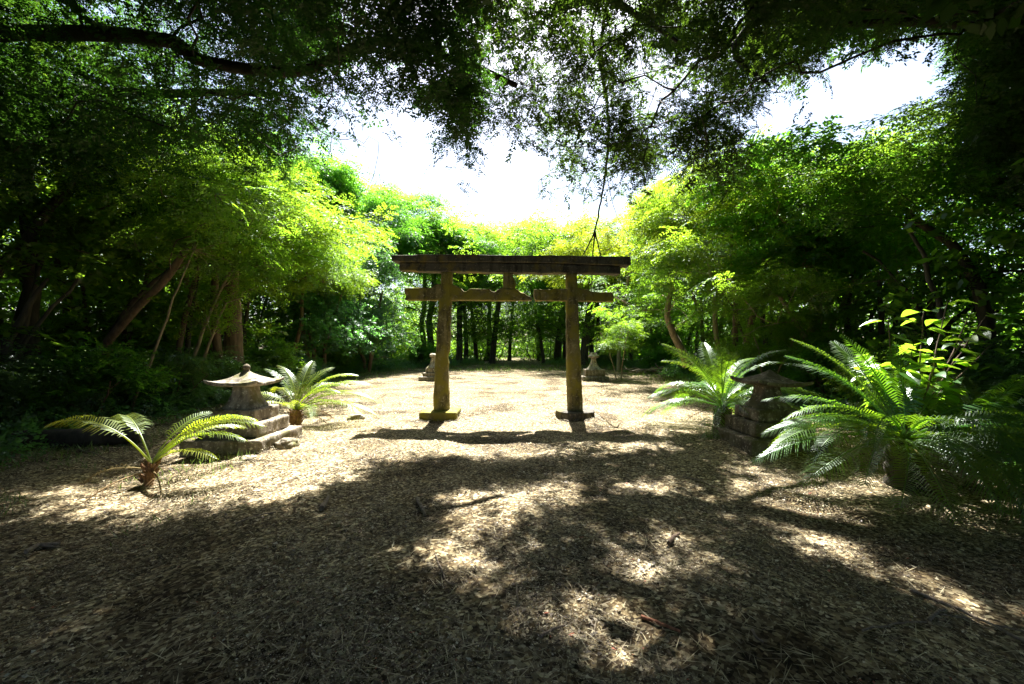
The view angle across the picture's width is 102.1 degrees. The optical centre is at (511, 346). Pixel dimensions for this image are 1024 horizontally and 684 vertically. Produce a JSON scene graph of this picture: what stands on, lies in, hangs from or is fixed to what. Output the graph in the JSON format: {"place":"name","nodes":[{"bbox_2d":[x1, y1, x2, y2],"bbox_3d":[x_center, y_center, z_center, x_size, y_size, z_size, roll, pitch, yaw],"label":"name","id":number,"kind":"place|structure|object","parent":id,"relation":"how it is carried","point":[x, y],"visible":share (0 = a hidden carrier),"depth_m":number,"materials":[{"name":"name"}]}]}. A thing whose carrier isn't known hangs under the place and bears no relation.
{"place":"outdoors","nodes":[
{"label":"outdoors","id":0,"kind":"place"},
{"bbox_2d":[0,350,1023,683],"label":"ground","id":1,"kind":"structure","parent":0,"point":[520,386],"depth_m":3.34,"materials":[{"name":"brown plant"}]},
{"bbox_2d":[24,542,60,553],"bbox_3d":[-3.771,1.613,3.324,0.111,0.061,0.202,0,0,34],"label":"fallen stick","id":2,"kind":"object","parent":1,"relation":"on","point":[35,546],"visible":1,"depth_m":3.34,"materials":[{"name":"brown wood"}]},
{"bbox_2d":[0,326,98,433],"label":"ferny shrub","id":3,"kind":"object","parent":1,"relation":"on","point":[11,373],"visible":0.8,"depth_m":7.38,"materials":[{"name":"green plant"}]},
{"bbox_2d":[35,117,73,355],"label":"broadleaf tree","id":4,"kind":"object","parent":1,"relation":"on","point":[56,261],"depth_m":11.45,"materials":[{"name":"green plant"}]},
{"bbox_2d":[9,427,145,448],"bbox_3d":[-7.006,1.487,6.722,1.639,0.319,0.336,0,0,-16],"label":"fallen log","id":5,"kind":"object","parent":1,"relation":"on","point":[71,437],"visible":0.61,"depth_m":6.63,"materials":[{"name":"brown wood"}]},
{"bbox_2d":[0,55,166,310],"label":"broadleaf tree","id":6,"kind":"object","parent":1,"relation":"on","point":[88,244],"visible":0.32,"depth_m":9.11,"materials":[{"name":"green plant"}]},
{"bbox_2d":[0,0,181,362],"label":"broadleaf tree","id":7,"kind":"object","parent":1,"relation":"on","point":[27,282],"visible":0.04,"depth_m":9.49,"materials":[{"name":"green plant"}]},
{"bbox_2d":[1,331,192,420],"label":"shrub","id":8,"kind":"object","parent":1,"relation":"on","point":[111,373],"visible":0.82,"depth_m":8.19,"materials":[{"name":"green plant"}]},
{"bbox_2d":[0,43,204,280],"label":"broadleaf tree","id":9,"kind":"object","parent":1,"relation":"on","point":[28,236],"visible":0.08,"depth_m":9.24,"materials":[{"name":"green plant"}]},
{"bbox_2d":[0,175,252,393],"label":"bushy tree","id":10,"kind":"object","parent":1,"relation":"on","point":[54,323],"visible":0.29,"depth_m":11.77,"materials":[{"name":"green plant"}]},
{"bbox_2d":[44,411,263,502],"bbox_3d":[-4.206,1.420,4.975,1.970,1.253,1.856,0,0,39],"label":"cycad","id":11,"kind":"object","parent":1,"relation":"on","point":[149,468],"visible":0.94,"depth_m":4.80,"materials":[{"name":"green plant"}]},
{"bbox_2d":[98,349,233,416],"bbox_3d":[-8.760,1.000,10.665,3.250,1.883,3.307,0,0,16],"label":"ferny shrub","id":12,"kind":"object","parent":1,"relation":"on","point":[197,386],"visible":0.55,"depth_m":10.37,"materials":[{"name":"green plant"}]},
{"bbox_2d":[42,205,317,370],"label":"leaning tree","id":13,"kind":"object","parent":1,"relation":"on","point":[266,275],"visible":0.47,"depth_m":11.56,"materials":[{"name":"green plant"}]},
{"bbox_2d":[130,238,233,412],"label":"tree","id":14,"kind":"object","parent":1,"relation":"on","point":[167,316],"visible":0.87,"depth_m":9.17,"materials":[{"name":"green plant"}]},
{"bbox_2d":[48,149,337,403],"bbox_3d":[-7.109,-1.207,9.980,7.712,5.460,4.994,0,0,34],"label":"leaning tree","id":15,"kind":"object","parent":1,"relation":"on","point":[119,327],"visible":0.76,"depth_m":8.87,"materials":[{"name":"green plant"}]},
{"bbox_2d":[0,124,399,380],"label":"feathery tree","id":16,"kind":"object","parent":1,"relation":"on","point":[329,232],"visible":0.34,"depth_m":11.73,"materials":[{"name":"green plant"}]},
{"bbox_2d":[0,145,410,418],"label":"woods","id":17,"kind":"object","parent":1,"relation":"on","point":[82,273],"depth_m":10.56,"materials":[{"name":"green plant"}]},
{"bbox_2d":[38,85,377,374],"bbox_3d":[-10.079,-3.398,11.718,10.029,8.970,11.862,0,0,0],"label":"broadleaf tree","id":18,"kind":"object","parent":1,"relation":"on","point":[232,339],"visible":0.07,"depth_m":13.18,"materials":[{"name":"green plant"}]},
{"bbox_2d":[105,190,311,378],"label":"leaning tree","id":19,"kind":"object","parent":1,"relation":"on","point":[187,343],"visible":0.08,"depth_m":12.37,"materials":[{"name":"green plant"}]},
{"bbox_2d":[49,135,369,361],"bbox_3d":[-10.998,-2.840,16.004,11.815,8.900,11.630,0,0,3],"label":"feathery tree","id":20,"kind":"object","parent":1,"relation":"on","point":[325,264],"visible":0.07,"depth_m":14.86,"materials":[{"name":"green plant"}]},
{"bbox_2d":[107,179,312,333],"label":"leaning tree","id":21,"kind":"object","parent":1,"relation":"on","point":[150,284],"visible":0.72,"depth_m":9.21,"materials":[{"name":"green plant"}]},
{"bbox_2d":[139,343,286,401],"bbox_3d":[-8.925,0.913,12.458,3.528,2.009,3.466,0,0,21],"label":"ferny shrub","id":22,"kind":"object","parent":1,"relation":"on","point":[229,367],"visible":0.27,"depth_m":12.24,"materials":[{"name":"green plant"}]},
{"bbox_2d":[145,276,289,370],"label":"leaning tree","id":23,"kind":"object","parent":1,"relation":"on","point":[218,314],"visible":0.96,"depth_m":11.54,"materials":[{"name":"green plant"}]},
{"bbox_2d":[179,364,301,456],"bbox_3d":[-4.250,0.995,6.620,1.212,1.425,1.213,0,0,0],"label":"stone lantern","id":24,"kind":"object","parent":1,"relation":"on","point":[246,398],"visible":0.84,"depth_m":6.29,"materials":[{"name":"grey stone"}]},
{"bbox_2d":[160,156,323,370],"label":"leaning tree","id":25,"kind":"object","parent":1,"relation":"on","point":[179,343],"visible":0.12,"depth_m":12.01,"materials":[{"name":"green plant"}]},
{"bbox_2d":[211,332,305,388],"bbox_3d":[-9.182,0.578,15.007,3.144,2.197,3.158,0,0,-26],"label":"shrub","id":26,"kind":"object","parent":1,"relation":"on","point":[267,358],"visible":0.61,"depth_m":14.64,"materials":[{"name":"green plant"}]},
{"bbox_2d":[0,0,558,221],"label":"overhanging tree","id":27,"kind":"object","parent":1,"relation":"on","point":[284,45],"visible":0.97,"depth_m":7.12,"materials":[{"name":"green plant"}]},
{"bbox_2d":[187,236,379,365],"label":"feathery tree","id":28,"kind":"object","parent":1,"relation":"on","point":[303,283],"visible":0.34,"depth_m":17.44,"materials":[{"name":"green plant"}]},
{"bbox_2d":[274,437,299,449],"bbox_3d":[-3.505,1.535,6.460,0.278,0.228,0.342,0,0,16],"label":"stone","id":29,"kind":"object","parent":1,"relation":"on","point":[285,443],"visible":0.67,"depth_m":6.36,"materials":[{"name":"beige stone"}]},
{"bbox_2d":[270,347,335,385],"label":"ferny shrub","id":30,"kind":"object","parent":1,"relation":"on","point":[307,360],"visible":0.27,"depth_m":17.50,"materials":[{"name":"green plant"}]},
{"bbox_2d":[236,126,392,325],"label":"tall tree","id":31,"kind":"object","parent":1,"relation":"on","point":[341,179],"visible":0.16,"depth_m":24.87,"materials":[{"name":"green plant"}]},
{"bbox_2d":[256,245,376,369],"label":"bushy tree","id":32,"kind":"object","parent":1,"relation":"on","point":[358,358],"visible":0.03,"depth_m":22.92,"materials":[{"name":"green plant"}]},
{"bbox_2d":[244,216,392,372],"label":"bushy tree","id":33,"kind":"object","parent":1,"relation":"on","point":[327,323],"visible":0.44,"depth_m":19.51,"materials":[{"name":"green plant"}]},
{"bbox_2d":[261,361,377,425],"bbox_3d":[-4.054,1.050,8.466,2.695,1.460,2.127,0,0,0],"label":"cycad","id":34,"kind":"object","parent":1,"relation":"on","point":[295,416],"visible":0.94,"depth_m":8.49,"materials":[{"name":"green plant"}]},
{"bbox_2d":[311,346,356,371],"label":"shrub","id":35,"kind":"object","parent":1,"relation":"on","point":[341,361],"visible":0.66,"depth_m":21.70,"materials":[{"name":"green plant"}]},
{"bbox_2d":[347,414,365,420],"bbox_3d":[-3.355,1.562,8.934,0.382,0.206,0.297,0,0,-11],"label":"stone","id":36,"kind":"object","parent":1,"relation":"on","point":[355,417],"visible":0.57,"depth_m":8.83,"materials":[{"name":"beige stone"}]},
{"bbox_2d":[305,221,422,372],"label":"bushy tree","id":37,"kind":"object","parent":1,"relation":"on","point":[384,263],"visible":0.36,"depth_m":23.97,"materials":[{"name":"green plant"}]},
{"bbox_2d":[354,347,397,370],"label":"ferny shrub","id":38,"kind":"object","parent":1,"relation":"on","point":[381,364],"visible":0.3,"depth_m":26.65,"materials":[{"name":"green plant"}]},
{"bbox_2d":[330,174,440,355],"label":"tall tree","id":39,"kind":"object","parent":1,"relation":"on","point":[406,232],"visible":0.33,"depth_m":29.23,"materials":[{"name":"green plant"}]},
{"bbox_2d":[402,338,435,363],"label":"shrub","id":40,"kind":"object","parent":1,"relation":"on","point":[425,352],"visible":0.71,"depth_m":30.82,"materials":[{"name":"green plant"}]},
{"bbox_2d":[382,212,456,355],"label":"tall tree","id":41,"kind":"object","parent":1,"relation":"on","point":[424,281],"visible":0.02,"depth_m":41.86,"materials":[{"name":"green plant"}]},
{"bbox_2d":[418,353,435,380],"bbox_3d":[-3.780,1.023,20.002,1.256,1.375,1.215,0,0,0],"label":"stone guardian animal statue","id":42,"kind":"object","parent":1,"relation":"on","point":[428,374],"visible":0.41,"depth_m":19.66,"materials":[{"name":"stone"}]},
{"bbox_2d":[367,200,503,348],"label":"tall tree","id":43,"kind":"object","parent":1,"relation":"on","point":[428,326],"visible":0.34,"depth_m":33.73,"materials":[{"name":"green plant"}]},
{"bbox_2d":[365,186,510,358],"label":"tall tree","id":44,"kind":"object","parent":1,"relation":"on","point":[460,243],"visible":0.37,"depth_m":33.67,"materials":[{"name":"green plant"}]},
{"bbox_2d":[370,206,551,363],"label":"tall tree","id":45,"kind":"object","parent":1,"relation":"on","point":[460,325],"visible":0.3,"depth_m":35.00,"materials":[{"name":"green plant"}]},
{"bbox_2d":[396,208,529,360],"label":"tall tree","id":46,"kind":"object","parent":1,"relation":"on","point":[475,347],"visible":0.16,"depth_m":37.54,"materials":[{"name":"green plant"}]},
{"bbox_2d":[408,220,522,359],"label":"tall tree","id":47,"kind":"object","parent":1,"relation":"on","point":[465,343],"visible":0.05,"depth_m":38.88,"materials":[{"name":"green plant"}]},
{"bbox_2d":[437,218,525,360],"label":"tall tree","id":48,"kind":"object","parent":1,"relation":"on","point":[488,356],"visible":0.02,"depth_m":46.23,"materials":[{"name":"green plant"}]},
{"bbox_2d":[270,279,710,360],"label":"woods","id":49,"kind":"object","parent":1,"relation":"on","point":[519,351],"depth_m":47.60,"materials":[{"name":"green plant"}]},
{"bbox_2d":[430,213,564,363],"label":"tall tree","id":50,"kind":"object","parent":1,"relation":"on","point":[492,357],"visible":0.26,"depth_m":36.56,"materials":[{"name":"green plant"}]},
{"bbox_2d":[453,231,550,360],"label":"tall tree","id":51,"kind":"object","parent":1,"relation":"on","point":[510,352],"visible":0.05,"depth_m":45.69,"materials":[{"name":"green plant"}]},
{"bbox_2d":[391,254,630,420],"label":"torii gate","id":52,"kind":"structure","parent":1,"relation":"on","point":[446,292],"depth_m":9.21,"materials":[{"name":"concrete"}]},
{"bbox_2d":[0,354,1023,481],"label":"undergrowth","id":53,"kind":"object","parent":1,"relation":"on","point":[32,425],"visible":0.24,"depth_m":8.63,"materials":[{"name":"dark green leaf"}]},
{"bbox_2d":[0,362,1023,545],"bbox_3d":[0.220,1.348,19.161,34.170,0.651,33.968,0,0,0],"label":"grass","id":54,"kind":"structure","parent":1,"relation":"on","point":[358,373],"depth_m":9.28,"materials":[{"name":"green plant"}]},
{"bbox_2d":[498,215,566,359],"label":"tall tree","id":55,"kind":"object","parent":1,"relation":"on","point":[531,255],"visible":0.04,"depth_m":44.77,"materials":[{"name":"green plant"}]},
{"bbox_2d":[476,208,610,363],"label":"tall tree","id":56,"kind":"object","parent":1,"relation":"on","point":[532,297],"visible":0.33,"depth_m":34.79,"materials":[{"name":"green plant"}]},
{"bbox_2d":[475,222,618,362],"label":"tall tree","id":57,"kind":"object","parent":1,"relation":"on","point":[557,349],"visible":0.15,"depth_m":38.28,"materials":[{"name":"green plant"}]},
{"bbox_2d":[485,240,618,344],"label":"tall tree","id":58,"kind":"object","parent":1,"relation":"on","point":[540,313],"visible":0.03,"depth_m":40.38,"materials":[{"name":"green plant"}]},
{"bbox_2d":[539,624,564,637],"bbox_3d":[0.224,1.572,2.292,0.178,0.025,0.021,0,0,-37],"label":"fallen stick","id":59,"kind":"object","parent":1,"relation":"on","point":[548,631],"visible":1,"depth_m":2.28,"materials":[{"name":"brown wood"}]},
{"bbox_2d":[509,219,615,359],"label":"tall tree","id":60,"kind":"object","parent":1,"relation":"on","point":[564,343],"visible":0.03,"depth_m":37.63,"materials":[{"name":"green plant"}]},
{"bbox_2d":[489,202,662,365],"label":"tall tree","id":61,"kind":"object","parent":1,"relation":"on","point":[586,329],"visible":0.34,"depth_m":32.34,"materials":[{"name":"green plant"}]},
{"bbox_2d":[507,210,646,351],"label":"tall tree","id":62,"kind":"object","parent":1,"relation":"on","point":[596,321],"visible":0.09,"depth_m":33.79,"materials":[{"name":"green plant"}]},
{"bbox_2d":[530,226,632,362],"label":"tall tree","id":63,"kind":"object","parent":1,"relation":"on","point":[591,341],"visible":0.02,"depth_m":35.31,"materials":[{"name":"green plant"}]},
{"bbox_2d":[581,352,608,381],"bbox_3d":[3.950,0.997,20.002,1.256,1.427,1.215,0,0,0],"label":"broken lantern","id":64,"kind":"object","parent":1,"relation":"on","point":[593,371],"visible":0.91,"depth_m":19.55,"materials":[{"name":"stone"}]},
{"bbox_2d":[517,203,698,370],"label":"umbrella tree","id":65,"kind":"object","parent":1,"relation":"on","point":[605,239],"visible":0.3,"depth_m":27.09,"materials":[{"name":"green plant"}]},
{"bbox_2d":[589,345,628,366],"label":"ferny shrub","id":66,"kind":"object","parent":1,"relation":"on","point":[602,358],"visible":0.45,"depth_m":31.25,"materials":[{"name":"green plant"}]},
{"bbox_2d":[589,318,650,379],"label":"sapling","id":67,"kind":"object","parent":1,"relation":"on","point":[609,344],"visible":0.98,"depth_m":19.20,"materials":[{"name":"green plant"}]},
{"bbox_2d":[590,234,665,363],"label":"tall tree","id":68,"kind":"object","parent":1,"relation":"on","point":[615,301],"visible":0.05,"depth_m":31.59,"materials":[{"name":"green plant"}]},
{"bbox_2d":[620,364,671,374],"bbox_3d":[8.060,1.333,23.693,3.248,0.751,2.388,0,0,0],"label":"debris pile","id":69,"kind":"object","parent":1,"relation":"on","point":[645,371],"visible":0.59,"depth_m":23.64,"materials":[{"name":"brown wood"}]},
{"bbox_2d":[632,343,678,370],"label":"shrub","id":70,"kind":"object","parent":1,"relation":"on","point":[656,357],"visible":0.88,"depth_m":24.99,"materials":[{"name":"green plant"}]},
{"bbox_2d":[620,276,700,362],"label":"bushy tree","id":71,"kind":"object","parent":1,"relation":"on","point":[655,337],"visible":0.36,"depth_m":27.55,"materials":[{"name":"green plant"}]},
{"bbox_2d":[641,614,680,632],"bbox_3d":[0.828,1.551,2.313,0.221,0.031,0.021,0,0,41],"label":"fallen stick","id":72,"kind":"object","parent":1,"relation":"on","point":[646,618],"visible":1,"depth_m":2.31,"materials":[{"name":"brown wood"}]},
{"bbox_2d":[662,350,713,376],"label":"ferny shrub","id":73,"kind":"object","parent":1,"relation":"on","point":[680,368],"visible":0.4,"depth_m":20.76,"materials":[{"name":"green plant"}]},
{"bbox_2d":[564,242,838,367],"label":"curved tree","id":74,"kind":"object","parent":1,"relation":"on","point":[669,323],"visible":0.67,"depth_m":16.43,"materials":[{"name":"green plant"}]},
{"bbox_2d":[621,227,783,360],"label":"feathery tree","id":75,"kind":"object","parent":1,"relation":"on","point":[684,283],"visible":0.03,"depth_m":23.80,"materials":[{"name":"green plant"}]},
{"bbox_2d":[429,0,1023,214],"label":"overhanging tree","id":76,"kind":"object","parent":1,"relation":"on","point":[770,31],"visible":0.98,"depth_m":8.49,"materials":[{"name":"green plant"}]},
{"bbox_2d":[582,3,609,290],"bbox_3d":[2.231,-5.344,10.964,0.740,7.872,0.347,0,0,15],"label":"hanging vine","id":77,"kind":"object","parent":76,"relation":"hanging from","point":[594,232],"visible":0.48,"depth_m":10.89,"materials":[{"name":"brown plant"}]},
{"bbox_2d":[642,342,822,439],"bbox_3d":[4.279,0.892,8.155,3.147,1.977,3.429,0,0,35],"label":"cycad","id":78,"kind":"object","parent":1,"relation":"on","point":[724,405],"visible":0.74,"depth_m":7.93,"materials":[{"name":"green plant"}]},
{"bbox_2d":[704,351,792,394],"bbox_3d":[8.167,1.013,14.283,3.250,1.883,3.307,0,0,38],"label":"ferny shrub","id":79,"kind":"object","parent":1,"relation":"on","point":[752,372],"visible":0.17,"depth_m":13.84,"materials":[{"name":"green plant"}]},
{"bbox_2d":[707,336,790,372],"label":"shrub","id":80,"kind":"object","parent":1,"relation":"on","point":[731,345],"visible":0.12,"depth_m":16.04,"materials":[{"name":"green plant"}]},
{"bbox_2d":[606,171,901,351],"bbox_3d":[10.398,-3.351,19.205,10.721,10.214,12.295,0,0,22],"label":"umbrella tree","id":81,"kind":"object","parent":1,"relation":"on","point":[715,325],"visible":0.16,"depth_m":16.96,"materials":[{"name":"green plant"}]},
{"bbox_2d":[612,123,896,359],"bbox_3d":[9.053,-2.949,16.773,10.503,9.457,10.670,0,0,-1],"label":"feathery tree","id":82,"kind":"object","parent":1,"relation":"on","point":[678,250],"visible":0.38,"depth_m":14.85,"materials":[{"name":"green plant"}]},
{"bbox_2d":[687,247,825,356],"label":"bushy tree","id":83,"kind":"object","parent":1,"relation":"on","point":[705,334],"visible":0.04,"depth_m":22.55,"materials":[{"name":"green plant"}]},
{"bbox_2d":[724,321,806,372],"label":"sapling","id":84,"kind":"object","parent":1,"relation":"on","point":[751,351],"visible":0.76,"depth_m":12.52,"materials":[{"name":"green plant"}]},
{"bbox_2d":[713,370,832,454],"bbox_3d":[4.080,1.041,6.620,1.212,1.332,1.213,0,0,0],"label":"stone lantern","id":85,"kind":"object","parent":1,"relation":"on","point":[768,384],"visible":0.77,"depth_m":6.32,"materials":[{"name":"grey stone"}]},
{"bbox_2d":[603,152,1023,392],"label":"woods","id":86,"kind":"object","parent":1,"relation":"on","point":[1011,307],"depth_m":10.71,"materials":[{"name":"green plant"}]},
{"bbox_2d":[765,305,870,394],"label":"sapling","id":87,"kind":"object","parent":1,"relation":"on","point":[829,335],"visible":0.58,"depth_m":11.98,"materials":[{"name":"green plant"}]},
{"bbox_2d":[773,335,886,399],"bbox_3d":[8.670,0.644,10.983,2.774,1.938,2.786,0,0,-17],"label":"shrub","id":88,"kind":"object","parent":1,"relation":"on","point":[804,374],"visible":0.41,"depth_m":10.97,"materials":[{"name":"green plant"}]},
{"bbox_2d":[682,114,987,346],"bbox_3d":[9.896,-2.558,13.519,9.468,8.466,8.841,0,0,-42],"label":"broadleaf tree","id":89,"kind":"object","parent":1,"relation":"on","point":[782,149],"visible":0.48,"depth_m":12.25,"materials":[{"name":"green plant"}]},
{"bbox_2d":[673,255,1014,359],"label":"forked tree","id":90,"kind":"object","parent":1,"relation":"on","point":[753,288],"visible":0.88,"depth_m":12.02,"materials":[{"name":"green plant"}]},
{"bbox_2d":[720,143,993,353],"bbox_3d":[13.929,-3.033,17.183,9.593,9.187,10.273,0,0,-44],"label":"broadleaf tree","id":91,"kind":"object","parent":1,"relation":"on","point":[856,232],"visible":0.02,"depth_m":17.19,"materials":[{"name":"green plant"}]},
{"bbox_2d":[723,72,1016,337],"bbox_3d":[12.750,-3.103,12.979,11.229,9.213,11.453,0,0,44],"label":"feathery tree","id":92,"kind":"object","parent":1,"relation":"on","point":[920,135],"visible":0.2,"depth_m":11.53,"materials":[{"name":"green plant"}]},
{"bbox_2d":[740,222,1023,354],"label":"forked tree","id":93,"kind":"object","parent":1,"relation":"on","point":[912,255],"visible":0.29,"depth_m":12.07,"materials":[{"name":"green plant"}]},
{"bbox_2d":[747,334,1023,526],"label":"cycad","id":94,"kind":"object","parent":1,"relation":"on","point":[905,461],"visible":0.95,"depth_m":4.27,"materials":[{"name":"green plant"}]},
{"bbox_2d":[759,101,1023,361],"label":"feathery tree","id":95,"kind":"object","parent":1,"relation":"on","point":[949,242],"visible":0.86,"depth_m":9.79,"materials":[{"name":"green plant"}]},
{"bbox_2d":[769,0,1023,267],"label":"overhanging tree","id":96,"kind":"object","parent":1,"relation":"on","point":[1006,144],"visible":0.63,"depth_m":7.79,"materials":[{"name":"green plant"}]},
{"bbox_2d":[822,344,982,413],"bbox_3d":[7.838,0.791,8.610,2.405,1.680,2.415,0,0,-21],"label":"shrub","id":97,"kind":"object","parent":1,"relation":"on","point":[839,386],"visible":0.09,"depth_m":8.69,"materials":[{"name":"green plant"}]},
{"bbox_2d":[803,80,1023,315],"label":"broadleaf tree","id":98,"kind":"object","parent":1,"relation":"on","point":[950,185],"visible":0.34,"depth_m":9.79,"materials":[{"name":"green plant"}]},
{"bbox_2d":[851,299,1004,433],"bbox_3d":[5.560,0.489,5.397,2.613,2.238,0.913,0,0,-15],"label":"broad leaved plant","id":99,"kind":"object","parent":1,"relation":"on","point":[916,377],"visible":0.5,"depth_m":5.37,"materials":[{"name":"green plant"}]},
{"bbox_2d":[838,371,1023,464],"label":"cycad","id":100,"kind":"object","parent":1,"relation":"on","point":[964,399],"visible":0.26,"depth_m":5.79,"materials":[{"name":"green plant"}]},
{"bbox_2d":[842,320,1023,387],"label":"shrub","id":101,"kind":"object","parent":1,"relation":"on","point":[941,353],"visible":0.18,"depth_m":8.62,"materials":[{"name":"green plant"}]},
{"bbox_2d":[927,608,973,621],"bbox_3d":[2.586,1.606,2.477,0.327,0.039,0.087,0,0,-10],"label":"fallen stick","id":102,"kind":"object","parent":1,"relation":"on","point":[934,614],"visible":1,"depth_m":2.46,"materials":[{"name":"brown wood"}]},
{"bbox_2d":[910,588,1023,641],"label":"fallen stick","id":103,"kind":"object","parent":1,"relation":"on","point":[964,612],"visible":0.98,"depth_m":2.49,"materials":[{"name":"brown wood"}]},
{"bbox_2d":[924,339,1023,426],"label":"ferny shrub","id":104,"kind":"object","parent":1,"relation":"on","point":[998,378],"visible":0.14,"depth_m":7.44,"materials":[{"name":"green plant"}]},
{"bbox_2d":[0,0,1023,348],"label":"sky","id":105,"kind":"structure","parent":0,"point":[509,189],"materials":[{"name":"white"}]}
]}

